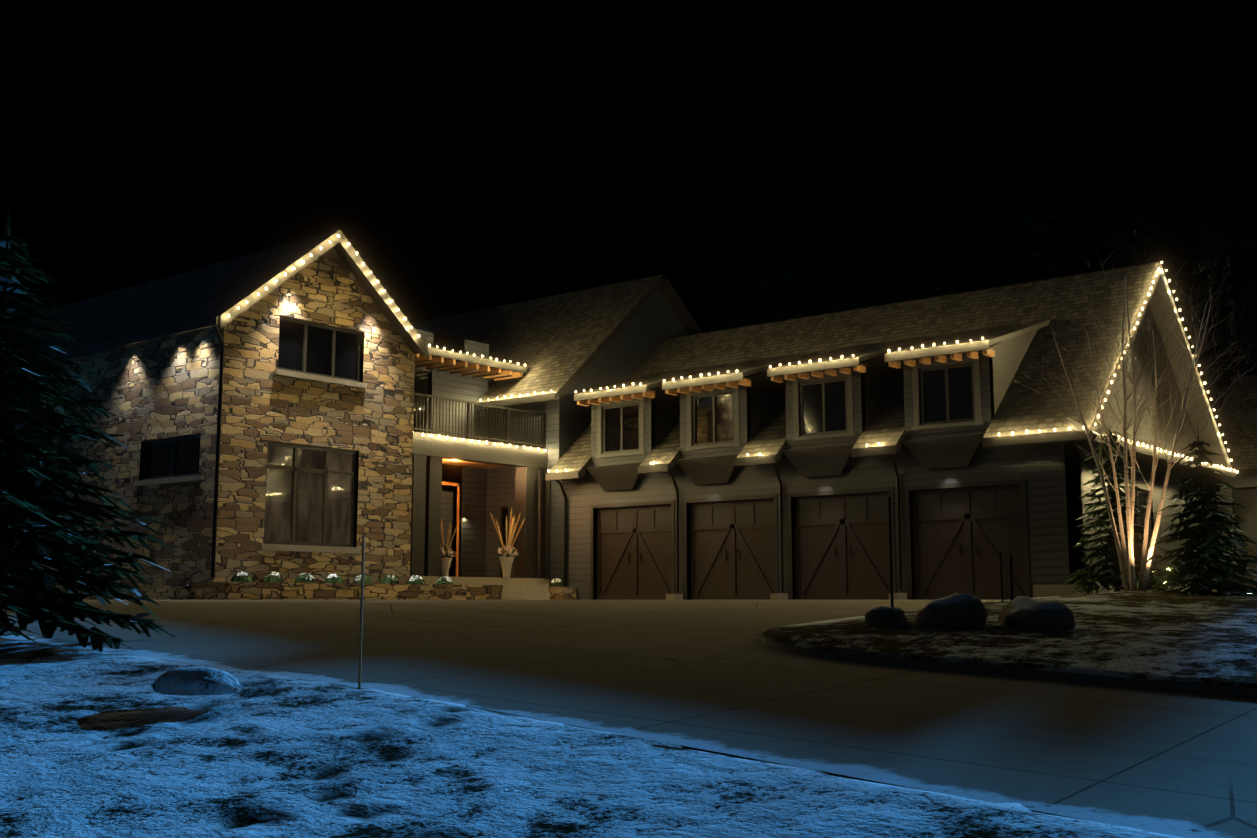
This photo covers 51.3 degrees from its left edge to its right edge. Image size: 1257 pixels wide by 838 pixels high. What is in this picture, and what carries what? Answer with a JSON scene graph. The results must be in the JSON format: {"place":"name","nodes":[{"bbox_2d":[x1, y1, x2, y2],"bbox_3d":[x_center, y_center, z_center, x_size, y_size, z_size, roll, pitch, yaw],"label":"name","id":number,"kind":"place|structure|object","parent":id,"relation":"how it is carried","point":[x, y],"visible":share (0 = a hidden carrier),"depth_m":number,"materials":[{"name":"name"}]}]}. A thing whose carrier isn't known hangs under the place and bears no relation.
{"place":"outdoors","nodes":[
{"label":"outdoors","id":0,"kind":"place"},
{"bbox_2d":[0,637,1182,837],"bbox_3d":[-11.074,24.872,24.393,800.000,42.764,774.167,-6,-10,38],"label":"ground","id":1,"kind":"structure","parent":0,"point":[98,744],"depth_m":7.64,"materials":[{"name":"white snow"}]},
{"bbox_2d":[0,208,176,651],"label":"foreground spruce","id":2,"kind":"object","parent":1,"relation":"on","point":[24,491],"visible":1,"depth_m":14.49,"materials":[{"name":"green plant"}]},
{"bbox_2d":[151,667,243,694],"bbox_3d":[-3.421,2.058,10.325,0.755,0.204,0.531,-2,-8,11],"label":"boulder","id":3,"kind":"object","parent":1,"relation":"on","point":[194,681],"visible":1,"depth_m":10.15,"materials":[{"name":"grey stone"}]},
{"bbox_2d":[411,274,702,586],"bbox_3d":[-3.731,1.073,44.775,13.050,10.150,10.860,-6,-10,38],"label":"house section","id":4,"kind":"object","parent":1,"relation":"on","point":[564,347],"depth_m":39.52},
{"bbox_2d":[708,263,770,331],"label":"spruce","id":5,"kind":"object","parent":1,"relation":"on","point":[738,295],"visible":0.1,"depth_m":68.09,"materials":[{"name":"green plant"}]},
{"bbox_2d":[739,256,809,326],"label":"spruce","id":6,"kind":"object","parent":1,"relation":"on","point":[773,287],"visible":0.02,"depth_m":64.41,"materials":[{"name":"green plant"}]},
{"bbox_2d":[762,589,1256,698],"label":"lawn bed","id":7,"kind":"object","parent":1,"relation":"on","point":[1197,643],"visible":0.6,"depth_m":13.87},
{"bbox_2d":[864,606,912,627],"bbox_3d":[3.080,2.380,15.553,0.566,0.324,0.580,0,-8,-2],"label":"boulder","id":8,"kind":"object","parent":7,"relation":"on","point":[885,617],"visible":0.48,"depth_m":15.37,"materials":[{"name":"grey stone"}]},
{"bbox_2d":[914,593,987,627],"bbox_3d":[3.849,2.319,15.667,0.763,0.478,0.793,-5,-9,31],"label":"boulder","id":9,"kind":"object","parent":7,"relation":"on","point":[955,610],"visible":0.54,"depth_m":15.44,"materials":[{"name":"grey stone"}]},
{"bbox_2d":[998,596,1075,631],"bbox_3d":[4.860,2.325,15.514,0.840,0.454,1.057,1,-8,-5],"label":"boulder","id":10,"kind":"object","parent":7,"relation":"on","point":[1026,612],"visible":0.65,"depth_m":15.18,"materials":[{"name":"grey stone"}]},
{"bbox_2d":[1142,430,1256,596],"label":"evergreen tree","id":11,"kind":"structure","parent":7,"relation":"on","point":[1207,579],"depth_m":22.50,"materials":[{"name":"green plant"}]},
{"bbox_2d":[994,202,1080,286],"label":"spruce","id":12,"kind":"object","parent":1,"relation":"on","point":[1036,242],"visible":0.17,"depth_m":57.76,"materials":[{"name":"green plant"}]},
{"bbox_2d":[1064,424,1168,594],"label":"evergreen tree","id":13,"kind":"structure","parent":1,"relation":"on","point":[1111,577],"depth_m":25.48,"materials":[{"name":"green plant"}]},
{"bbox_2d":[1006,235,1256,590],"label":"birch clump","id":14,"kind":"object","parent":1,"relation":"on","point":[1129,580],"visible":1,"depth_m":24.18,"materials":[{"name":"beige plant"}]},
{"bbox_2d":[1102,205,1218,541],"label":"spruce","id":15,"kind":"object","parent":1,"relation":"on","point":[1138,244],"depth_m":54.76,"materials":[{"name":"green plant"}]},
{"bbox_2d":[1177,182,1256,569],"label":"spruce","id":16,"kind":"object","parent":1,"relation":"on","point":[1222,232],"visible":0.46,"depth_m":50.95,"materials":[{"name":"green plant"}]},
{"bbox_2d":[1211,375,1256,587],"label":"evergreen tree","id":17,"kind":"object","parent":1,"relation":"on","point":[1237,427],"depth_m":39.08,"materials":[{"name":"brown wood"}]},
{"bbox_2d":[0,600,1256,837],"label":"driveway","id":18,"kind":"structure","parent":0,"point":[720,676],"depth_m":11.28,"materials":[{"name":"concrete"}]},
{"bbox_2d":[0,230,427,599],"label":"stone house wing","id":19,"kind":"structure","parent":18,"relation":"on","point":[325,344],"depth_m":29.65,"materials":[{"name":"brown stone"}]},
{"bbox_2d":[185,325,224,589],"bbox_3d":[-8.754,0.731,27.210,0.207,5.585,0.679,-6,-10,38],"label":"downspout","id":20,"kind":"object","parent":19,"relation":"attached to","point":[217,459],"visible":0.81,"depth_m":27.43,"materials":[{"name":"black metal"}]},
{"bbox_2d":[187,582,575,599],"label":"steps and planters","id":21,"kind":"structure","parent":18,"relation":"on","point":[273,591],"depth_m":28.75,"materials":[{"name":"stone"}]},
{"bbox_2d":[231,572,562,585],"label":"planter shrubs","id":22,"kind":"object","parent":21,"relation":"on","point":[304,577],"visible":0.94,"depth_m":28.93,"materials":[{"name":"green plant"}]},
{"bbox_2d":[410,329,550,586],"bbox_3d":[-5.204,1.102,35.708,2.800,7.600,6.100,-6,-10,38],"label":"entrance porch","id":23,"kind":"object","parent":18,"relation":"on","point":[449,479],"visible":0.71,"depth_m":36.88,"materials":[{"name":"beige wood"}]},
{"bbox_2d":[440,519,457,576],"bbox_3d":[-4.928,3.278,34.541,0.876,1.767,0.643,-1,-8,4],"label":"potted plant","id":24,"kind":"object","parent":23,"relation":"on","point":[446,552],"visible":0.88,"depth_m":34.36,"materials":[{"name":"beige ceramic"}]},
{"bbox_2d":[415,346,526,381],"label":"balcony roof","id":25,"kind":"structure","parent":23,"relation":"on","point":[463,367],"depth_m":37.44,"materials":[{"name":"brown wood"}]},
{"bbox_2d":[413,392,545,448],"bbox_3d":[-4.292,0.035,35.116,0.070,1.030,6.100,-6,-10,38],"label":"balcony railing","id":26,"kind":"object","parent":23,"relation":"on","point":[466,434],"visible":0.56,"depth_m":35.39,"materials":[{"name":"black metal"}]},
{"bbox_2d":[490,508,524,577],"bbox_3d":[-3.390,3.350,35.513,0.969,1.892,0.951,3,-8,-21],"label":"potted plant","id":27,"kind":"object","parent":23,"relation":"on","point":[508,552],"visible":1,"depth_m":35.38,"materials":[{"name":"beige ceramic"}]},
{"bbox_2d":[358,497,1013,689],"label":"driveway marker stakes","id":28,"kind":"object","parent":18,"relation":"on","point":[891,584],"visible":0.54,"depth_m":16.86,"materials":[{"name":"black metal"}]},
{"bbox_2d":[545,262,1236,599],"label":"garage wing","id":29,"kind":"structure","parent":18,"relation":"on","point":[939,412],"depth_m":32.09,"materials":[{"name":"wood"}]},
{"bbox_2d":[555,454,906,599],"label":"downspouts","id":30,"kind":"object","parent":29,"relation":"attached to","point":[781,595],"visible":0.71,"depth_m":32.08,"materials":[{"name":"black metal"}]},
{"bbox_2d":[227,234,1238,473],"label":"string bulbs","id":31,"kind":"object","parent":29,"relation":"attached to","point":[673,379],"visible":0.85,"depth_m":31.68,"materials":[{"name":"yellow"}]},
{"bbox_2d":[590,479,1030,599],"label":"garage doors","id":32,"kind":"structure","parent":29,"relation":"attached to","point":[964,534],"depth_m":31.54,"materials":[{"name":"brown wood"}]},
{"bbox_2d":[0,0,1256,389],"label":"sky","id":33,"kind":"structure","parent":0,"point":[474,155],"materials":[{"name":"black"}]}
]}

